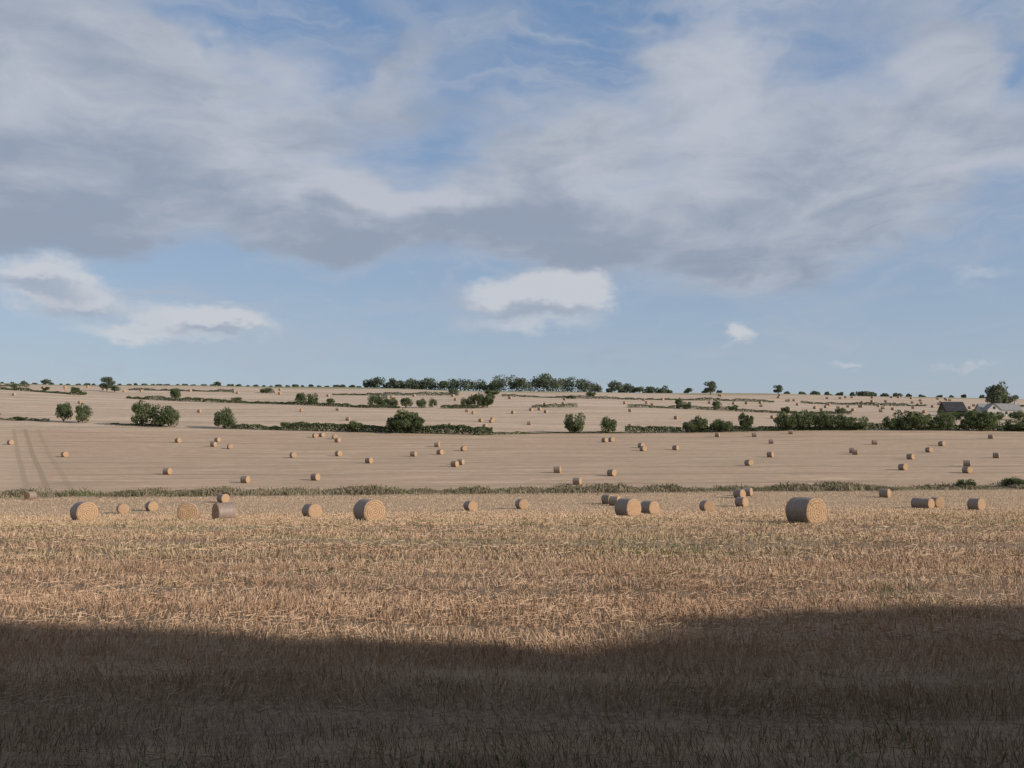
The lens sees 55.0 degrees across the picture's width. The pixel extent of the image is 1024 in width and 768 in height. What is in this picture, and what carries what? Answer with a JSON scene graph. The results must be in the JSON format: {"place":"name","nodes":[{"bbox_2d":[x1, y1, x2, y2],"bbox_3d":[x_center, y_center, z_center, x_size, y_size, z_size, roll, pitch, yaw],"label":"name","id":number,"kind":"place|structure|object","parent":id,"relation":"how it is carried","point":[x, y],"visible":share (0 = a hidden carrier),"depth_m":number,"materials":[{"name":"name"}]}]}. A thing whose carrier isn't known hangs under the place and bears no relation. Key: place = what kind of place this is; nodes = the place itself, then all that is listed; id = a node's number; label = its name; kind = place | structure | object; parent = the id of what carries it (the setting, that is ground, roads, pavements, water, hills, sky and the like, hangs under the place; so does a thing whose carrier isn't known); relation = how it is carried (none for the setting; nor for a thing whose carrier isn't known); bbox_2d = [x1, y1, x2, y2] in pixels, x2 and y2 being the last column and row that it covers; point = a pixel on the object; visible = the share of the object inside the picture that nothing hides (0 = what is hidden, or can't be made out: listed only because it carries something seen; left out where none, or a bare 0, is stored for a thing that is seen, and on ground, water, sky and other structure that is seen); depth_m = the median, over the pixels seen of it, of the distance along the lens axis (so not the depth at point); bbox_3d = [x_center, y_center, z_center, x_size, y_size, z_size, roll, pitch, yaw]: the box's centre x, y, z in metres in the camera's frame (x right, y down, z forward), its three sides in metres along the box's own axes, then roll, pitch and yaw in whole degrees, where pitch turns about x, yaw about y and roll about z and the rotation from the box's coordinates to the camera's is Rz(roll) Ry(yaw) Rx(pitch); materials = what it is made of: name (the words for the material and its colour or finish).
{"place":"outdoors","nodes":[
{"label":"outdoors","id":0,"kind":"place"},
{"bbox_2d":[0,383,1023,767],"bbox_3d":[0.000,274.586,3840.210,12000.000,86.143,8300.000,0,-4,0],"label":"ground","id":1,"kind":"structure","parent":0,"point":[104,457],"depth_m":120.83,"materials":[{"name":"beige soil"}]},
{"bbox_2d":[24,491,36,499],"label":"straw bale","id":2,"kind":"object","parent":1,"relation":"on","point":[31,495],"visible":0.99,"depth_m":146.70},
{"bbox_2d":[55,402,72,421],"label":"hawthorn bush","id":3,"kind":"object","parent":1,"relation":"on","point":[64,408],"visible":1,"depth_m":322.97,"materials":[{"name":"green plant"}]},
{"bbox_2d":[0,417,162,425],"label":"hedgerow","id":4,"kind":"object","parent":1,"relation":"on","point":[48,420],"visible":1,"depth_m":325.09,"materials":[{"name":"green plant"}]},
{"bbox_2d":[69,501,98,520],"bbox_3d":[-25.928,7.741,59.586,1.417,1.316,1.382,4,-6,-42],"label":"straw bale","id":5,"kind":"object","parent":1,"relation":"on","point":[81,510],"visible":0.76,"depth_m":59.15},
{"bbox_2d":[75,403,93,422],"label":"hawthorn bush","id":6,"kind":"object","parent":1,"relation":"on","point":[81,416],"visible":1,"depth_m":320.84,"materials":[{"name":"green plant"}]},
{"bbox_2d":[99,376,115,390],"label":"oak tree","id":7,"kind":"object","parent":1,"relation":"on","point":[109,383],"visible":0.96,"depth_m":511.96,"materials":[{"name":"green plant"}]},
{"bbox_2d":[116,503,128,513],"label":"straw bale","id":8,"kind":"object","parent":1,"relation":"on","point":[121,508],"visible":0.97,"depth_m":118.70},
{"bbox_2d":[130,400,158,425],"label":"hawthorn bush","id":9,"kind":"object","parent":1,"relation":"on","point":[140,409],"visible":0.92,"depth_m":312.90,"materials":[{"name":"green plant"}]},
{"bbox_2d":[145,501,158,510],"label":"straw bale","id":10,"kind":"object","parent":1,"relation":"on","point":[151,506],"visible":0.94,"depth_m":123.75},
{"bbox_2d":[150,404,173,426],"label":"hawthorn bush","id":11,"kind":"object","parent":1,"relation":"on","point":[160,419],"visible":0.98,"depth_m":311.27,"materials":[{"name":"green plant"}]},
{"bbox_2d":[165,407,180,426],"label":"hawthorn bush","id":12,"kind":"object","parent":1,"relation":"on","point":[172,418],"visible":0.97,"depth_m":311.50,"materials":[{"name":"green plant"}]},
{"bbox_2d":[170,388,180,399],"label":"hawthorn bush","id":13,"kind":"object","parent":1,"relation":"on","point":[175,393],"visible":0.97,"depth_m":454.99,"materials":[{"name":"green plant"}]},
{"bbox_2d":[177,501,200,519],"bbox_3d":[-19.882,7.881,60.586,1.364,1.288,1.373,1,-4,-12],"label":"straw bale","id":14,"kind":"object","parent":1,"relation":"on","point":[188,510],"visible":0.84,"depth_m":60.00},
{"bbox_2d":[211,502,235,519],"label":"straw bale","id":15,"kind":"object","parent":1,"relation":"on","point":[224,510],"visible":0.84,"depth_m":66.11},
{"bbox_2d":[217,494,229,502],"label":"straw bale","id":16,"kind":"object","parent":1,"relation":"on","point":[223,498],"visible":1,"depth_m":136.77},
{"bbox_2d":[214,407,236,428],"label":"hawthorn bush","id":17,"kind":"object","parent":1,"relation":"on","point":[221,417],"visible":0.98,"depth_m":306.58,"materials":[{"name":"green plant"}]},
{"bbox_2d":[0,384,458,395],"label":"hedgerow","id":18,"kind":"object","parent":1,"relation":"on","point":[230,390],"visible":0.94,"depth_m":514.46,"materials":[{"name":"green plant"}]},
{"bbox_2d":[225,418,236,428],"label":"hawthorn bush","id":19,"kind":"object","parent":1,"relation":"on","point":[233,422],"visible":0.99,"depth_m":306.98,"materials":[{"name":"green plant"}]},
{"bbox_2d":[0,387,478,408],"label":"hedgerow","id":20,"kind":"object","parent":1,"relation":"on","point":[158,397],"visible":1,"depth_m":433.93,"materials":[{"name":"green plant"}]},
{"bbox_2d":[240,476,249,482],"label":"straw bale","id":21,"kind":"object","parent":1,"relation":"on","point":[244,479],"visible":1,"depth_m":172.79},
{"bbox_2d":[231,423,280,429],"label":"hedgerow","id":22,"kind":"object","parent":1,"relation":"on","point":[242,426],"visible":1,"depth_m":305.46,"materials":[{"name":"green plant"}]},
{"bbox_2d":[296,392,306,402],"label":"hawthorn bush","id":23,"kind":"object","parent":1,"relation":"on","point":[301,396],"visible":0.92,"depth_m":427.66,"materials":[{"name":"green plant"}]},
{"bbox_2d":[301,503,321,516],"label":"straw bale","id":24,"kind":"object","parent":1,"relation":"on","point":[310,509],"visible":0.82,"depth_m":83.98},
{"bbox_2d":[307,392,318,403],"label":"hawthorn bush","id":25,"kind":"object","parent":1,"relation":"on","point":[311,397],"visible":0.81,"depth_m":429.84,"materials":[{"name":"green plant"}]},
{"bbox_2d":[310,473,319,479],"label":"straw bale","id":26,"kind":"object","parent":1,"relation":"on","point":[313,476],"visible":1,"depth_m":175.79},
{"bbox_2d":[345,420,361,431],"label":"hawthorn bush","id":27,"kind":"object","parent":1,"relation":"on","point":[352,423],"visible":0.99,"depth_m":297.50,"materials":[{"name":"green plant"}]},
{"bbox_2d":[353,499,385,520],"bbox_3d":[-7.630,6.786,52.646,1.390,1.312,1.399,3,-5,-37],"label":"straw bale","id":28,"kind":"object","parent":1,"relation":"on","point":[366,509],"visible":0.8,"depth_m":52.18},
{"bbox_2d":[367,393,378,404],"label":"hawthorn bush","id":29,"kind":"object","parent":1,"relation":"on","point":[372,397],"visible":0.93,"depth_m":417.76,"materials":[{"name":"green plant"}]},
{"bbox_2d":[375,393,387,403],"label":"hawthorn bush","id":30,"kind":"object","parent":1,"relation":"on","point":[381,401],"visible":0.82,"depth_m":420.62,"materials":[{"name":"green plant"}]},
{"bbox_2d":[280,421,492,434],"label":"hedgerow","id":31,"kind":"object","parent":1,"relation":"on","point":[308,426],"visible":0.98,"depth_m":296.61,"materials":[{"name":"green plant"}]},
{"bbox_2d":[386,397,397,405],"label":"hawthorn bush","id":32,"kind":"object","parent":1,"relation":"on","point":[392,402],"visible":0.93,"depth_m":414.48,"materials":[{"name":"green plant"}]},
{"bbox_2d":[385,416,403,431],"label":"hawthorn bush","id":33,"kind":"object","parent":1,"relation":"on","point":[390,421],"visible":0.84,"depth_m":295.10,"materials":[{"name":"green plant"}]},
{"bbox_2d":[393,408,417,432],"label":"hawthorn bush","id":34,"kind":"object","parent":1,"relation":"on","point":[403,417],"visible":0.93,"depth_m":293.78,"materials":[{"name":"green plant"}]},
{"bbox_2d":[400,397,412,406],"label":"hawthorn bush","id":35,"kind":"object","parent":1,"relation":"on","point":[408,401],"visible":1,"depth_m":411.57,"materials":[{"name":"green plant"}]},
{"bbox_2d":[408,416,424,431],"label":"hawthorn bush","id":36,"kind":"object","parent":1,"relation":"on","point":[419,424],"visible":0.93,"depth_m":293.96,"materials":[{"name":"green plant"}]},
{"bbox_2d":[416,398,426,407],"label":"hawthorn bush","id":37,"kind":"object","parent":1,"relation":"on","point":[421,402],"visible":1,"depth_m":411.80,"materials":[{"name":"green plant"}]},
{"bbox_2d":[428,398,436,407],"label":"hawthorn bush","id":38,"kind":"object","parent":1,"relation":"on","point":[432,402],"visible":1,"depth_m":414.04,"materials":[{"name":"green plant"}]},
{"bbox_2d":[463,501,477,510],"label":"straw bale","id":39,"kind":"object","parent":1,"relation":"on","point":[469,505],"visible":0.95,"depth_m":118.75},
{"bbox_2d":[467,391,484,407],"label":"hawthorn bush","id":40,"kind":"object","parent":1,"relation":"on","point":[478,399],"visible":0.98,"depth_m":413.22,"materials":[{"name":"green plant"}]},
{"bbox_2d":[480,392,494,407],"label":"hawthorn bush","id":41,"kind":"object","parent":1,"relation":"on","point":[488,399],"visible":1,"depth_m":413.26,"materials":[{"name":"green plant"}]},
{"bbox_2d":[484,389,500,394],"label":"hawthorn bush","id":42,"kind":"object","parent":1,"relation":"on","point":[495,392],"visible":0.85,"depth_m":530.04,"materials":[{"name":"green plant"}]},
{"bbox_2d":[0,373,1018,398],"bbox_3d":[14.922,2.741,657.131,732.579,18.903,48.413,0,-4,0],"label":"distant treeline","id":43,"kind":"object","parent":1,"relation":"on","point":[543,382],"visible":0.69,"depth_m":656.35,"materials":[{"name":"green plant"}]},
{"bbox_2d":[0,490,1023,767],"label":"wheat stubble","id":44,"kind":"object","parent":1,"relation":"on","point":[876,516],"visible":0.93,"depth_m":17.38,"materials":[{"name":"beige plant"}]},
{"bbox_2d":[0,512,1023,767],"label":"field weeds","id":45,"kind":"object","parent":1,"relation":"on","point":[904,738],"visible":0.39,"depth_m":25.86,"materials":[{"name":"green plant"}]},
{"bbox_2d":[515,499,528,508],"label":"straw bale","id":46,"kind":"object","parent":1,"relation":"on","point":[521,503],"visible":0.98,"depth_m":121.70},
{"bbox_2d":[492,431,624,434],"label":"hedgerow","id":47,"kind":"object","parent":1,"relation":"on","point":[517,432],"visible":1,"depth_m":296.64,"materials":[{"name":"green plant"}]},
{"bbox_2d":[563,412,585,432],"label":"hawthorn bush","id":48,"kind":"object","parent":1,"relation":"on","point":[569,423],"visible":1,"depth_m":298.43,"materials":[{"name":"green plant"}]},
{"bbox_2d":[573,478,581,484],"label":"straw bale","id":49,"kind":"object","parent":1,"relation":"on","point":[578,481],"visible":0.97,"depth_m":166.74},
{"bbox_2d":[601,494,612,503],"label":"straw bale","id":50,"kind":"object","parent":1,"relation":"on","point":[604,498],"visible":0.68,"depth_m":129.80},
{"bbox_2d":[599,416,616,431],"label":"hawthorn bush","id":51,"kind":"object","parent":1,"relation":"on","point":[607,425],"visible":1,"depth_m":298.45,"materials":[{"name":"green plant"}]},
{"bbox_2d":[607,469,616,475],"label":"straw bale","id":52,"kind":"object","parent":1,"relation":"on","point":[611,472],"visible":1,"depth_m":178.88},
{"bbox_2d":[607,380,621,391],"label":"oak tree","id":53,"kind":"object","parent":1,"relation":"on","point":[618,386],"visible":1,"depth_m":644.59,"materials":[{"name":"green plant"}]},
{"bbox_2d":[608,496,620,505],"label":"straw bale","id":54,"kind":"object","parent":1,"relation":"on","point":[612,500],"visible":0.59,"depth_m":126.81},
{"bbox_2d":[615,498,640,516],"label":"straw bale","id":55,"kind":"object","parent":1,"relation":"on","point":[627,506],"visible":0.89,"depth_m":66.10},
{"bbox_2d":[622,383,633,392],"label":"oak tree","id":56,"kind":"object","parent":1,"relation":"on","point":[626,387],"visible":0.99,"depth_m":650.61,"materials":[{"name":"green plant"}]},
{"bbox_2d":[640,501,659,513],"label":"straw bale","id":57,"kind":"object","parent":1,"relation":"on","point":[650,507],"visible":0.86,"depth_m":88.94},
{"bbox_2d":[675,397,683,406],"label":"hawthorn bush","id":58,"kind":"object","parent":1,"relation":"on","point":[679,401],"visible":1,"depth_m":423.88,"materials":[{"name":"green plant"}]},
{"bbox_2d":[682,419,698,431],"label":"hawthorn bush","id":59,"kind":"object","parent":1,"relation":"on","point":[689,427],"visible":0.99,"depth_m":299.61,"materials":[{"name":"green plant"}]},
{"bbox_2d":[531,403,851,413],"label":"hedgerow","id":60,"kind":"object","parent":1,"relation":"on","point":[673,406],"visible":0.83,"depth_m":414.50,"materials":[{"name":"green plant"}]},
{"bbox_2d":[693,415,707,431],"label":"hawthorn bush","id":61,"kind":"object","parent":1,"relation":"on","point":[702,423],"visible":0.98,"depth_m":299.75,"materials":[{"name":"green plant"}]},
{"bbox_2d":[699,500,714,510],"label":"straw bale","id":62,"kind":"object","parent":1,"relation":"on","point":[705,505],"visible":0.88,"depth_m":106.76},
{"bbox_2d":[703,381,716,394],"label":"oak tree","id":63,"kind":"object","parent":1,"relation":"on","point":[710,388],"visible":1,"depth_m":584.72,"materials":[{"name":"green plant"}]},
{"bbox_2d":[709,419,732,431],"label":"hawthorn bush","id":64,"kind":"object","parent":1,"relation":"on","point":[718,423],"visible":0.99,"depth_m":299.77,"materials":[{"name":"green plant"}]},
{"bbox_2d":[733,489,745,497],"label":"straw bale","id":65,"kind":"object","parent":1,"relation":"on","point":[739,492],"visible":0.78,"depth_m":137.81},
{"bbox_2d":[735,497,748,506],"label":"straw bale","id":66,"kind":"object","parent":1,"relation":"on","point":[741,501],"visible":0.98,"depth_m":122.83},
{"bbox_2d":[738,412,753,430],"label":"hawthorn bush","id":67,"kind":"object","parent":1,"relation":"on","point":[747,422],"visible":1,"depth_m":301.51,"materials":[{"name":"green plant"}]},
{"bbox_2d":[743,488,752,495],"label":"straw bale","id":68,"kind":"object","parent":1,"relation":"on","point":[749,491],"visible":0.68,"depth_m":141.69},
{"bbox_2d":[502,394,1023,406],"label":"hedgerow","id":69,"kind":"object","parent":1,"relation":"on","point":[739,399],"visible":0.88,"depth_m":502.23,"materials":[{"name":"green plant"}]},
{"bbox_2d":[773,385,782,393],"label":"oak tree","id":70,"kind":"object","parent":1,"relation":"on","point":[779,389],"visible":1,"depth_m":600.21,"materials":[{"name":"green plant"}]},
{"bbox_2d":[773,411,796,430],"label":"hawthorn bush","id":71,"kind":"object","parent":1,"relation":"on","point":[783,419],"visible":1,"depth_m":301.19,"materials":[{"name":"green plant"}]},
{"bbox_2d":[789,411,808,429],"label":"hawthorn bush","id":72,"kind":"object","parent":1,"relation":"on","point":[801,419],"visible":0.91,"depth_m":301.37,"materials":[{"name":"green plant"}]},
{"bbox_2d":[785,496,826,524],"bbox_3d":[13.060,5.636,43.700,1.407,1.288,1.419,3,-5,-32],"label":"straw bale","id":73,"kind":"object","parent":1,"relation":"on","point":[811,510],"visible":0.85,"depth_m":43.25},
{"bbox_2d":[800,410,821,429],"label":"hawthorn bush","id":74,"kind":"object","parent":1,"relation":"on","point":[811,417],"visible":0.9,"depth_m":301.67,"materials":[{"name":"green plant"}]},
{"bbox_2d":[625,422,1023,432],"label":"hedgerow","id":75,"kind":"object","parent":1,"relation":"on","point":[879,426],"visible":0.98,"depth_m":300.86,"materials":[{"name":"green plant"}]},
{"bbox_2d":[815,411,838,429],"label":"hawthorn bush","id":76,"kind":"object","parent":1,"relation":"on","point":[827,420],"visible":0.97,"depth_m":301.19,"materials":[{"name":"green plant"}]},
{"bbox_2d":[834,413,855,429],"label":"hawthorn bush","id":77,"kind":"object","parent":1,"relation":"on","point":[843,421],"visible":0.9,"depth_m":300.78,"materials":[{"name":"green plant"}]},
{"bbox_2d":[850,416,868,429],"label":"hawthorn bush","id":78,"kind":"object","parent":1,"relation":"on","point":[857,425],"visible":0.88,"depth_m":300.96,"materials":[{"name":"green plant"}]},
{"bbox_2d":[879,489,890,497],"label":"straw bale","id":79,"kind":"object","parent":1,"relation":"on","point":[885,493],"visible":1,"depth_m":136.82},
{"bbox_2d":[882,416,898,428],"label":"hawthorn bush","id":80,"kind":"object","parent":1,"relation":"on","point":[892,422],"visible":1,"depth_m":301.01,"materials":[{"name":"green plant"}]},
{"bbox_2d":[898,464,907,469],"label":"straw bale","id":81,"kind":"object","parent":1,"relation":"on","point":[902,466],"visible":1,"depth_m":184.89},
{"bbox_2d":[893,409,918,429],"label":"hawthorn bush","id":82,"kind":"object","parent":1,"relation":"on","point":[911,417],"visible":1,"depth_m":300.62,"materials":[{"name":"green plant"}]},
{"bbox_2d":[911,498,920,507],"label":"straw bale","id":83,"kind":"object","parent":1,"relation":"on","point":[914,502],"visible":0.52,"depth_m":115.00},
{"bbox_2d":[904,411,930,429],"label":"hawthorn bush","id":84,"kind":"object","parent":1,"relation":"on","point":[922,421],"visible":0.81,"depth_m":299.24,"materials":[{"name":"green plant"}]},
{"bbox_2d":[919,498,934,508],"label":"straw bale","id":85,"kind":"object","parent":1,"relation":"on","point":[926,503],"visible":0.88,"depth_m":111.88},
{"bbox_2d":[926,414,942,427],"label":"hawthorn bush","id":86,"kind":"object","parent":1,"relation":"on","point":[935,422],"visible":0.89,"depth_m":299.96,"materials":[{"name":"green plant"}]},
{"bbox_2d":[930,497,944,507],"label":"straw bale","id":87,"kind":"object","parent":1,"relation":"on","point":[939,502],"visible":0.68,"depth_m":116.69},
{"bbox_2d":[937,410,956,429],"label":"hawthorn bush","id":88,"kind":"object","parent":1,"relation":"on","point":[948,418],"visible":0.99,"depth_m":300.00,"materials":[{"name":"green plant"}]},
{"bbox_2d":[937,402,967,415],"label":"dark barn","id":89,"kind":"structure","parent":1,"relation":"on","point":[950,407],"depth_m":382.14,"materials":[{"name":"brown wood"}]},
{"bbox_2d":[951,411,961,419],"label":"hawthorn bush","id":90,"kind":"object","parent":1,"relation":"on","point":[958,415],"visible":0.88,"depth_m":351.05,"materials":[{"name":"green plant"}]},
{"bbox_2d":[956,479,974,485],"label":"hawthorn bush","id":91,"kind":"object","parent":1,"relation":"on","point":[969,482],"visible":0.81,"depth_m":156.88,"materials":[{"name":"green plant"}]},
{"bbox_2d":[962,467,972,472],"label":"straw bale","id":92,"kind":"object","parent":1,"relation":"on","point":[967,470],"visible":1,"depth_m":178.87},
{"bbox_2d":[960,418,977,428],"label":"hawthorn bush","id":93,"kind":"object","parent":1,"relation":"on","point":[964,422],"visible":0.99,"depth_m":299.54,"materials":[{"name":"green plant"}]},
{"bbox_2d":[967,498,984,509],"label":"straw bale","id":94,"kind":"object","parent":1,"relation":"on","point":[976,503],"visible":0.88,"depth_m":99.94},
{"bbox_2d":[964,409,993,429],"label":"hawthorn bush","id":95,"kind":"object","parent":1,"relation":"on","point":[972,414],"visible":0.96,"depth_m":299.34,"materials":[{"name":"green plant"}]},
{"bbox_2d":[978,412,1001,430],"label":"hawthorn bush","id":96,"kind":"object","parent":1,"relation":"on","point":[994,416],"visible":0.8,"depth_m":299.00,"materials":[{"name":"green plant"}]},
{"bbox_2d":[988,412,1005,418],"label":"hawthorn bush","id":97,"kind":"object","parent":1,"relation":"on","point":[1000,416],"visible":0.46,"depth_m":348.75,"materials":[{"name":"green plant"}]},
{"bbox_2d":[984,381,1010,402],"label":"oak tree","id":98,"kind":"object","parent":1,"relation":"on","point":[996,393],"visible":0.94,"depth_m":414.43,"materials":[{"name":"green plant"}]},
{"bbox_2d":[975,401,1022,416],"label":"stone farmhouse","id":99,"kind":"object","parent":1,"relation":"on","point":[1007,408],"visible":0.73,"depth_m":374.11,"materials":[{"name":"grey stone"}]},
{"bbox_2d":[1001,476,1018,484],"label":"hawthorn bush","id":100,"kind":"object","parent":1,"relation":"on","point":[1006,481],"visible":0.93,"depth_m":156.89,"materials":[{"name":"green plant"}]},
{"bbox_2d":[1000,418,1023,430],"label":"hawthorn bush","id":101,"kind":"object","parent":1,"relation":"on","point":[1013,426],"visible":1,"depth_m":299.10,"materials":[{"name":"green plant"}]},
{"bbox_2d":[1008,411,1023,418],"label":"hawthorn bush","id":102,"kind":"object","parent":1,"relation":"on","point":[1019,414],"visible":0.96,"depth_m":349.78,"materials":[{"name":"green plant"}]},
{"bbox_2d":[0,480,1023,498],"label":"field margin grass","id":103,"kind":"structure","parent":0,"point":[597,488],"depth_m":154.07,"materials":[{"name":"green plant"}]},
{"bbox_2d":[0,0,1023,398],"label":"sky","id":104,"kind":"structure","parent":0,"point":[741,196],"materials":[{"name":"blue"}]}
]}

